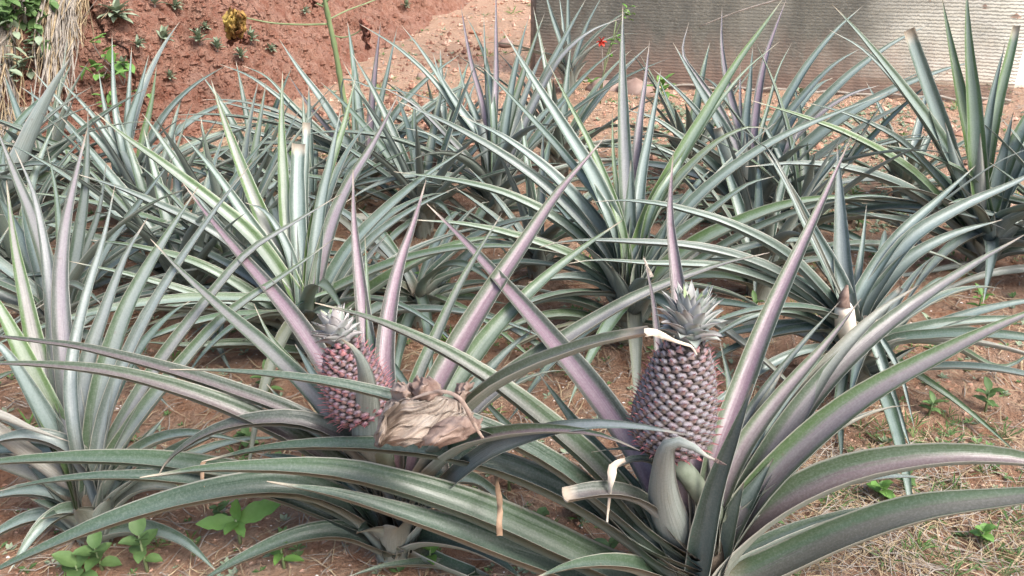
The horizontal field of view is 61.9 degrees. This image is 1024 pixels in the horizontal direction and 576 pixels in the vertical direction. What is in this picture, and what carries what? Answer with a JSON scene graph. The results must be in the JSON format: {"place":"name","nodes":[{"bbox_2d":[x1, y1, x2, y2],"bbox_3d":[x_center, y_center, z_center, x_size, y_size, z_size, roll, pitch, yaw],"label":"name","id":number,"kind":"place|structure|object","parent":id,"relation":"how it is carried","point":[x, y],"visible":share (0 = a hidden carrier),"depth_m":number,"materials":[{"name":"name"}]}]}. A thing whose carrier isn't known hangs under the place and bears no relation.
{"place":"outdoors","nodes":[
{"label":"outdoors","id":0,"kind":"place"},
{"bbox_2d":[0,0,470,158],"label":"earth bank","id":1,"kind":"structure","parent":0,"point":[385,12],"depth_m":4.35,"materials":[{"name":"brown soil"}]},
{"bbox_2d":[0,0,24,48],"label":"dry grass tuft","id":2,"kind":"object","parent":1,"relation":"on","point":[11,30],"visible":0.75,"depth_m":3.63,"materials":[{"name":"plant"}]},
{"bbox_2d":[0,26,32,142],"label":"dry grass tuft","id":3,"kind":"object","parent":1,"relation":"on","point":[4,50],"visible":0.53,"depth_m":3.58,"materials":[{"name":"plant"}]},
{"bbox_2d":[0,106,44,151],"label":"dry grass tuft","id":4,"kind":"object","parent":1,"relation":"on","point":[7,128],"visible":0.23,"depth_m":3.55,"materials":[{"name":"plant"}]},
{"bbox_2d":[0,0,61,54],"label":"creeper","id":5,"kind":"object","parent":1,"relation":"on","point":[8,12],"visible":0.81,"depth_m":3.63,"materials":[{"name":"green plant"}]},
{"bbox_2d":[0,17,62,81],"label":"creeper","id":6,"kind":"object","parent":1,"relation":"on","point":[30,74],"visible":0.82,"depth_m":3.61,"materials":[{"name":"green plant"}]},
{"bbox_2d":[26,0,78,113],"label":"dry grass tuft","id":7,"kind":"object","parent":1,"relation":"on","point":[49,32],"visible":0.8,"depth_m":3.64,"materials":[{"name":"plant"}]},
{"bbox_2d":[51,0,94,58],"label":"dry grass tuft","id":8,"kind":"object","parent":1,"relation":"on","point":[77,5],"visible":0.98,"depth_m":3.68,"materials":[{"name":"plant"}]},
{"bbox_2d":[83,1,123,18],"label":"dry grass tuft","id":9,"kind":"object","parent":1,"relation":"on","point":[106,11],"visible":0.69,"depth_m":3.81,"materials":[{"name":"plant"}]},
{"bbox_2d":[80,33,150,107],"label":"creeper","id":10,"kind":"object","parent":1,"relation":"on","point":[119,68],"visible":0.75,"depth_m":3.70,"materials":[{"name":"green plant"}]},
{"bbox_2d":[97,0,139,23],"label":"rosette weed","id":11,"kind":"object","parent":1,"relation":"on","point":[116,7],"visible":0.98,"depth_m":3.84,"materials":[{"name":"green plant"}]},
{"bbox_2d":[114,56,128,66],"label":"rosette weed","id":12,"kind":"object","parent":1,"relation":"on","point":[122,59],"visible":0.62,"depth_m":3.77,"materials":[{"name":"green plant"}]},
{"bbox_2d":[130,35,146,48],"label":"rosette weed","id":13,"kind":"object","parent":1,"relation":"on","point":[138,42],"visible":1,"depth_m":3.82,"materials":[{"name":"green plant"}]},
{"bbox_2d":[151,0,165,7],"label":"rosette weed","id":14,"kind":"object","parent":1,"relation":"on","point":[154,2],"visible":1,"depth_m":4.08,"materials":[{"name":"green plant"}]},
{"bbox_2d":[156,25,174,41],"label":"rosette weed","id":15,"kind":"object","parent":1,"relation":"on","point":[163,34],"visible":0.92,"depth_m":4.02,"materials":[{"name":"green plant"}]},
{"bbox_2d":[164,69,176,80],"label":"rosette weed","id":16,"kind":"object","parent":1,"relation":"on","point":[169,73],"visible":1,"depth_m":4.01,"materials":[{"name":"green plant"}]},
{"bbox_2d":[165,0,182,11],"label":"rosette weed","id":17,"kind":"object","parent":1,"relation":"on","point":[175,3],"visible":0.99,"depth_m":4.20,"materials":[{"name":"green plant"}]},
{"bbox_2d":[188,27,211,45],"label":"rosette weed","id":18,"kind":"object","parent":1,"relation":"on","point":[197,37],"visible":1,"depth_m":4.19,"materials":[{"name":"green plant"}]},
{"bbox_2d":[201,21,211,29],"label":"rosette weed","id":19,"kind":"object","parent":1,"relation":"on","point":[204,24],"visible":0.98,"depth_m":4.33,"materials":[{"name":"green plant"}]},
{"bbox_2d":[210,36,225,52],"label":"rosette weed","id":20,"kind":"object","parent":1,"relation":"on","point":[216,44],"visible":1,"depth_m":4.26,"materials":[{"name":"green plant"}]},
{"bbox_2d":[233,47,247,60],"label":"rosette weed","id":21,"kind":"object","parent":1,"relation":"on","point":[240,53],"visible":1,"depth_m":4.31,"materials":[{"name":"green plant"}]},
{"bbox_2d":[0,0,483,175],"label":"bank crumbs","id":22,"kind":"object","parent":1,"relation":"on","point":[107,22],"visible":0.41,"depth_m":4.17,"materials":[{"name":"brown soil"}]},
{"bbox_2d":[247,25,259,43],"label":"rosette weed","id":23,"kind":"object","parent":1,"relation":"on","point":[250,34],"visible":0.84,"depth_m":4.42,"materials":[{"name":"green plant"}]},
{"bbox_2d":[266,43,276,51],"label":"rosette weed","id":24,"kind":"object","parent":1,"relation":"on","point":[271,47],"visible":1,"depth_m":4.61,"materials":[{"name":"green plant"}]},
{"bbox_2d":[303,6,310,13],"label":"rosette weed","id":25,"kind":"object","parent":1,"relation":"on","point":[305,9],"visible":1,"depth_m":5.12,"materials":[{"name":"green plant"}]},
{"bbox_2d":[402,0,410,7],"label":"rosette weed","id":26,"kind":"object","parent":1,"relation":"on","point":[406,2],"visible":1,"depth_m":6.45,"materials":[{"name":"green plant"}]},
{"bbox_2d":[0,0,1023,575],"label":"ground","id":27,"kind":"structure","parent":0,"point":[1012,412],"depth_m":2.18,"materials":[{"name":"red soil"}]},
{"bbox_2d":[0,227,109,453],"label":"pineapple plant","id":28,"kind":"object","parent":27,"relation":"on","point":[41,447],"visible":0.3,"depth_m":1.74,"materials":[{"name":"green plant"}]},
{"bbox_2d":[51,551,97,575],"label":"weed","id":29,"kind":"object","parent":27,"relation":"on","point":[70,563],"visible":0.96,"depth_m":1.58,"materials":[{"name":"green plant"}]},
{"bbox_2d":[0,123,150,276],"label":"pineapple plant","id":30,"kind":"object","parent":27,"relation":"on","point":[5,249],"visible":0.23,"depth_m":2.59,"materials":[{"name":"green plant"}]},
{"bbox_2d":[0,54,152,213],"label":"pineapple plant","id":31,"kind":"object","parent":27,"relation":"on","point":[33,114],"visible":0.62,"depth_m":2.76,"materials":[{"name":"green plant"}]},
{"bbox_2d":[1,33,157,212],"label":"pineapple plant","id":32,"kind":"object","parent":27,"relation":"on","point":[56,135],"visible":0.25,"depth_m":3.10,"materials":[{"name":"green plant"}]},
{"bbox_2d":[71,531,121,571],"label":"weed","id":33,"kind":"object","parent":27,"relation":"on","point":[92,552],"visible":0.98,"depth_m":1.59,"materials":[{"name":"green plant"}]},
{"bbox_2d":[0,111,234,410],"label":"pineapple plant","id":34,"kind":"object","parent":27,"relation":"on","point":[82,250],"visible":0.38,"depth_m":2.20,"materials":[{"name":"green plant"}]},
{"bbox_2d":[118,518,162,572],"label":"weed","id":35,"kind":"object","parent":27,"relation":"on","point":[137,548],"visible":0.94,"depth_m":1.58,"materials":[{"name":"green plant"}]},
{"bbox_2d":[0,23,284,254],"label":"pineapple plant","id":36,"kind":"object","parent":27,"relation":"on","point":[131,114],"visible":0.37,"depth_m":2.96,"materials":[{"name":"green plant"}]},
{"bbox_2d":[10,101,291,239],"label":"pineapple plant","id":37,"kind":"object","parent":27,"relation":"on","point":[131,171],"visible":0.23,"depth_m":2.78,"materials":[{"name":"green plant"}]},
{"bbox_2d":[0,128,340,572],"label":"pineapple plant","id":38,"kind":"object","parent":27,"relation":"on","point":[72,410],"visible":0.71,"depth_m":1.64,"materials":[{"name":"green plant"}]},
{"bbox_2d":[0,117,349,373],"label":"pineapple plant","id":39,"kind":"object","parent":27,"relation":"on","point":[122,206],"visible":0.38,"depth_m":2.42,"materials":[{"name":"green plant"}]},
{"bbox_2d":[30,83,381,357],"bbox_3d":[-0.874,-0.281,2.540,1.083,0.690,0.947,0,27,0],"label":"pineapple plant","id":40,"kind":"object","parent":27,"relation":"on","point":[179,161],"visible":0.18,"depth_m":2.48,"materials":[{"name":"green plant"}]},
{"bbox_2d":[209,501,228,515],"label":"weed","id":41,"kind":"object","parent":27,"relation":"on","point":[222,505],"visible":0.73,"depth_m":1.71,"materials":[{"name":"green plant"}]},
{"bbox_2d":[196,499,280,543],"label":"broadleaf seedling","id":42,"kind":"object","parent":27,"relation":"on","point":[238,519],"visible":0.94,"depth_m":1.62,"materials":[{"name":"green plant"}]},
{"bbox_2d":[233,427,258,447],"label":"weed","id":43,"kind":"object","parent":27,"relation":"on","point":[243,432],"visible":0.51,"depth_m":1.94,"materials":[{"name":"green plant"}]},
{"bbox_2d":[250,359,283,392],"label":"weed","id":44,"kind":"object","parent":27,"relation":"on","point":[272,387],"visible":0.34,"depth_m":2.11,"materials":[{"name":"green plant"}]},
{"bbox_2d":[159,63,378,199],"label":"pineapple plant","id":45,"kind":"object","parent":27,"relation":"on","point":[268,129],"visible":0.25,"depth_m":3.25,"materials":[{"name":"green plant"}]},
{"bbox_2d":[0,71,557,459],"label":"pineapple plant","id":46,"kind":"object","parent":27,"relation":"on","point":[309,279],"visible":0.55,"depth_m":2.19,"materials":[{"name":"green plant"}]},
{"bbox_2d":[270,542,303,568],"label":"weed","id":47,"kind":"object","parent":27,"relation":"on","point":[278,555],"visible":0.6,"depth_m":1.58,"materials":[{"name":"green plant"}]},
{"bbox_2d":[222,0,374,126],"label":"young papaya","id":48,"kind":"object","parent":27,"relation":"on","point":[234,21],"visible":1,"depth_m":3.94,"materials":[{"name":"green plant"}]},
{"bbox_2d":[168,121,439,213],"bbox_3d":[-0.926,-0.528,3.634,1.719,0.068,1.347,0,27,0],"label":"straw drift","id":49,"kind":"object","parent":27,"relation":"on","point":[321,172],"visible":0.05,"depth_m":3.53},
{"bbox_2d":[169,89,449,272],"bbox_3d":[-0.701,-0.377,2.933,0.991,0.513,0.887,0,27,0],"label":"pineapple plant","id":50,"kind":"object","parent":27,"relation":"on","point":[360,181],"visible":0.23,"depth_m":2.96,"materials":[{"name":"green plant"}]},
{"bbox_2d":[170,22,532,234],"bbox_3d":[-0.586,-0.626,3.180,1.273,0.676,1.279,-11,29,-20],"label":"pineapple plant","id":51,"kind":"object","parent":27,"relation":"on","point":[323,143],"visible":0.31,"depth_m":3.21,"materials":[{"name":"green plant"}]},
{"bbox_2d":[0,135,769,575],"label":"pineapple plant","id":52,"kind":"object","parent":27,"relation":"on","point":[366,355],"visible":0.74,"depth_m":1.52,"materials":[{"name":"green plant"}]},
{"bbox_2d":[185,194,623,386],"bbox_3d":[-0.325,-0.025,2.318,1.067,0.404,1.124,-18,32,-31],"label":"pineapple plant","id":53,"kind":"object","parent":27,"relation":"on","point":[428,285],"visible":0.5,"depth_m":2.37,"materials":[{"name":"green plant"}]},
{"bbox_2d":[274,54,565,263],"bbox_3d":[-0.344,-0.419,2.860,1.055,0.633,1.018,0,27,0],"label":"pineapple plant","id":54,"kind":"object","parent":27,"relation":"on","point":[424,229],"visible":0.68,"depth_m":2.89,"materials":[{"name":"green plant"}]},
{"bbox_2d":[416,73,425,79],"bbox_3d":[-0.540,-1.244,5.062,0.063,0.066,0.040,5,27,10],"label":"stone","id":55,"kind":"object","parent":27,"relation":"on","point":[423,76],"visible":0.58,"depth_m":5.04,"materials":[{"name":"beige stone"}]},
{"bbox_2d":[421,546,438,569],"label":"weed","id":56,"kind":"object","parent":27,"relation":"on","point":[432,549],"visible":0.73,"depth_m":1.59,"materials":[{"name":"green plant"}]},
{"bbox_2d":[358,50,534,185],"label":"pineapple plant","id":57,"kind":"object","parent":27,"relation":"on","point":[445,114],"visible":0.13,"depth_m":3.58,"materials":[{"name":"green plant"}]},
{"bbox_2d":[287,0,666,260],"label":"pineapple plant","id":58,"kind":"object","parent":27,"relation":"on","point":[510,121],"visible":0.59,"depth_m":2.92,"materials":[{"name":"green plant"}]},
{"bbox_2d":[498,38,512,47],"bbox_3d":[-0.044,-1.712,5.977,0.104,0.070,0.071,9,28,18],"label":"stone","id":59,"kind":"object","parent":27,"relation":"on","point":[505,40],"visible":0.78,"depth_m":5.96,"materials":[{"name":"beige stone"}]},
{"bbox_2d":[507,481,513,491],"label":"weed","id":60,"kind":"object","parent":27,"relation":"on","point":[508,486],"visible":0.03,"depth_m":1.76,"materials":[{"name":"green plant"}]},
{"bbox_2d":[0,1,1023,575],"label":"soil clods","id":61,"kind":"object","parent":27,"relation":"on","point":[942,469],"visible":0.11,"depth_m":2.08,"materials":[{"name":"brown soil"}]},
{"bbox_2d":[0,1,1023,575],"bbox_3d":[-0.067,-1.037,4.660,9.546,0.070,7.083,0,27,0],"label":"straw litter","id":62,"kind":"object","parent":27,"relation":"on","point":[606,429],"visible":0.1,"depth_m":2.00,"materials":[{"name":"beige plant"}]},
{"bbox_2d":[0,3,1023,575],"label":"ground cover","id":63,"kind":"object","parent":27,"relation":"on","point":[300,553],"visible":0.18,"depth_m":1.97,"materials":[{"name":"green plant"}]},
{"bbox_2d":[2,4,1023,575],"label":"pale ground cover","id":64,"kind":"object","parent":27,"relation":"on","point":[522,570],"visible":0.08,"depth_m":2.04,"materials":[{"name":"green plant"}]},
{"bbox_2d":[15,6,1023,575],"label":"grass sprigs","id":65,"kind":"object","parent":27,"relation":"on","point":[519,350],"depth_m":2.03,"materials":[{"name":"green plant"}]},
{"bbox_2d":[533,506,549,518],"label":"weed","id":66,"kind":"object","parent":27,"relation":"on","point":[543,511],"visible":0.23,"depth_m":1.68,"materials":[{"name":"green plant"}]},
{"bbox_2d":[442,7,673,176],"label":"pineapple plant","id":67,"kind":"object","parent":27,"relation":"on","point":[584,112],"visible":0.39,"depth_m":3.48,"materials":[{"name":"green plant"}]},
{"bbox_2d":[486,0,636,93],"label":"pineapple plant","id":68,"kind":"object","parent":27,"relation":"on","point":[575,69],"visible":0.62,"depth_m":4.64,"materials":[{"name":"green plant"}]},
{"bbox_2d":[423,116,715,330],"bbox_3d":[0.042,-0.242,2.614,0.899,0.537,0.986,-6,28,-12],"label":"pineapple plant","id":69,"kind":"object","parent":27,"relation":"on","point":[554,232],"visible":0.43,"depth_m":2.64,"materials":[{"name":"green plant"}]},
{"bbox_2d":[140,138,1023,575],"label":"pineapple plant","id":70,"kind":"object","parent":27,"relation":"on","point":[724,488],"visible":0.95,"depth_m":1.42,"materials":[{"name":"green plant"}]},
{"bbox_2d":[373,375,483,448],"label":"dead leaf","id":71,"kind":"object","parent":70,"relation":"on","point":[418,412],"visible":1,"depth_m":1.22,"materials":[{"name":"beige plant"}]},
{"bbox_2d":[494,476,502,535],"bbox_3d":[-0.022,0.354,1.414,0.012,0.045,0.112,-1,27,-3],"label":"dry leaf strip","id":72,"kind":"object","parent":70,"relation":"hanging from","point":[499,530],"visible":0.88,"depth_m":1.38,"materials":[{"name":"beige plant"}]},
{"bbox_2d":[585,79,617,91],"bbox_3d":[0.526,-1.125,4.815,0.228,0.104,0.140,0,27,0],"label":"stone","id":73,"kind":"object","parent":27,"relation":"on","point":[589,87],"visible":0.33,"depth_m":4.77,"materials":[{"name":"beige stone"}]},
{"bbox_2d":[596,37,606,89],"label":"flowering weed","id":74,"kind":"object","parent":27,"relation":"on","point":[601,43],"visible":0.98,"depth_m":4.49,"materials":[{"name":"red plant"}]},
{"bbox_2d":[594,537,618,547],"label":"weed","id":75,"kind":"object","parent":27,"relation":"on","point":[612,542],"visible":0.3,"depth_m":1.56,"materials":[{"name":"green plant"}]},
{"bbox_2d":[583,3,634,103],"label":"tall weed","id":76,"kind":"object","parent":27,"relation":"on","point":[611,44],"visible":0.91,"depth_m":4.38,"materials":[{"name":"green plant"}]},
{"bbox_2d":[627,78,654,95],"bbox_3d":[0.691,-1.101,4.742,0.202,0.134,0.144,0,27,0],"label":"stone","id":77,"kind":"object","parent":27,"relation":"on","point":[634,86],"visible":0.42,"depth_m":4.69,"materials":[{"name":"beige stone"}]},
{"bbox_2d":[396,0,908,420],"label":"pineapple plant","id":78,"kind":"object","parent":27,"relation":"on","point":[612,281],"visible":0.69,"depth_m":2.21,"materials":[{"name":"green plant"}]},
{"bbox_2d":[298,0,1023,178],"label":"gravel","id":79,"kind":"structure","parent":27,"relation":"on","point":[959,132],"depth_m":4.65,"materials":[{"name":"gravel"}]},
{"bbox_2d":[647,73,678,102],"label":"weed","id":80,"kind":"object","parent":27,"relation":"on","point":[662,81],"visible":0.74,"depth_m":4.54,"materials":[{"name":"green plant"}]},
{"bbox_2d":[569,43,770,214],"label":"pineapple plant","id":81,"kind":"object","parent":27,"relation":"on","point":[675,122],"visible":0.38,"depth_m":3.42,"materials":[{"name":"green plant"}]},
{"bbox_2d":[477,96,1023,232],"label":"plant","id":82,"kind":"object","parent":27,"relation":"on","point":[681,113],"visible":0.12,"depth_m":3.91,"materials":[{"name":"green plant"}]},
{"bbox_2d":[742,290,764,303],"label":"weed","id":83,"kind":"object","parent":27,"relation":"on","point":[754,297],"visible":0.48,"depth_m":2.44,"materials":[{"name":"green plant"}]},
{"bbox_2d":[523,433,1023,575],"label":"dry grass","id":84,"kind":"object","parent":27,"relation":"on","point":[905,530],"visible":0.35,"depth_m":1.67,"materials":[{"name":"beige plant"}]},
{"bbox_2d":[530,0,1023,104],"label":"net screen","id":85,"kind":"object","parent":27,"relation":"on","point":[804,27],"visible":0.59,"depth_m":4.67,"materials":[{"name":"grey fabric"}]},
{"bbox_2d":[699,0,778,26],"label":"twig","id":86,"kind":"object","parent":85,"relation":"attached to","point":[741,10],"visible":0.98,"depth_m":4.57,"materials":[{"name":"wood"}]},
{"bbox_2d":[542,121,1023,537],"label":"pineapple plant","id":87,"kind":"object","parent":27,"relation":"on","point":[891,262],"visible":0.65,"depth_m":2.00,"materials":[{"name":"green plant"}]},
{"bbox_2d":[600,1,977,291],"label":"pineapple plant","id":88,"kind":"object","parent":27,"relation":"on","point":[738,141],"visible":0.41,"depth_m":2.91,"materials":[{"name":"green plant"}]},
{"bbox_2d":[793,88,804,96],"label":"weed","id":89,"kind":"object","parent":27,"relation":"on","point":[800,90],"visible":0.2,"depth_m":4.60,"materials":[{"name":"green plant"}]},
{"bbox_2d":[643,122,972,302],"bbox_3d":[0.758,-0.224,2.463,0.925,0.639,0.855,-13,30,-23],"label":"pineapple plant","id":90,"kind":"object","parent":27,"relation":"on","point":[784,234],"visible":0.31,"depth_m":2.46,"materials":[{"name":"green plant"}]},
{"bbox_2d":[693,43,1003,279],"bbox_3d":[0.951,-0.399,2.750,0.947,0.691,0.933,-12,29,-22],"label":"pineapple plant","id":91,"kind":"object","parent":27,"relation":"on","point":[800,188],"visible":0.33,"depth_m":2.73,"materials":[{"name":"green plant"}]},
{"bbox_2d":[850,212,871,227],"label":"weed","id":92,"kind":"object","parent":27,"relation":"on","point":[861,221],"visible":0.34,"depth_m":3.10,"materials":[{"name":"green plant"}]},
{"bbox_2d":[866,479,895,498],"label":"weed","id":93,"kind":"object","parent":27,"relation":"on","point":[881,487],"visible":0.94,"depth_m":1.76,"materials":[{"name":"green plant"}]},
{"bbox_2d":[746,0,1023,302],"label":"pineapple plant","id":94,"kind":"object","parent":27,"relation":"on","point":[980,143],"visible":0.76,"depth_m":2.60,"materials":[{"name":"green plant"}]},
{"bbox_2d":[787,405,1023,575],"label":"grass tufts","id":95,"kind":"object","parent":27,"relation":"on","point":[1018,549],"visible":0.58,"depth_m":1.75,"materials":[{"name":"beige plant"}]},
{"bbox_2d":[896,470,916,490],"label":"weed","id":96,"kind":"object","parent":27,"relation":"on","point":[913,481],"visible":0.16,"depth_m":1.80,"materials":[{"name":"green plant"}]},
{"bbox_2d":[807,82,1023,255],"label":"pineapple plant","id":97,"kind":"object","parent":27,"relation":"on","point":[892,169],"visible":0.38,"depth_m":3.27,"materials":[{"name":"green plant"}]},
{"bbox_2d":[919,390,944,415],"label":"weed","id":98,"kind":"object","parent":27,"relation":"on","point":[932,401],"visible":0.99,"depth_m":2.02,"materials":[{"name":"green plant"}]},
{"bbox_2d":[966,283,993,305],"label":"weed","id":99,"kind":"object","parent":27,"relation":"on","point":[980,290],"visible":0.68,"depth_m":2.42,"materials":[{"name":"green plant"}]},
{"bbox_2d":[969,523,997,542],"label":"weed","id":100,"kind":"object","parent":27,"relation":"on","point":[985,529],"visible":1,"depth_m":1.67,"materials":[{"name":"green plant"}]},
{"bbox_2d":[944,117,1023,289],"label":"pineapple plant","id":101,"kind":"object","parent":27,"relation":"on","point":[1011,269],"visible":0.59,"depth_m":2.59,"materials":[{"name":"green plant"}]},
{"bbox_2d":[973,376,1005,412],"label":"weed","id":102,"kind":"object","parent":27,"relation":"on","point":[990,391],"visible":1,"depth_m":2.06,"materials":[{"name":"green plant"}]},
{"bbox_2d":[921,312,930,319],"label":"weed","id":103,"kind":"object","parent":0,"point":[926,316],"visible":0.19,"depth_m":2.32,"materials":[{"name":"green plant"}]},
{"bbox_2d":[1002,0,1023,87],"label":"yard","id":104,"kind":"structure","parent":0,"point":[1019,79],"depth_m":5.16,"materials":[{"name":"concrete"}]}
]}

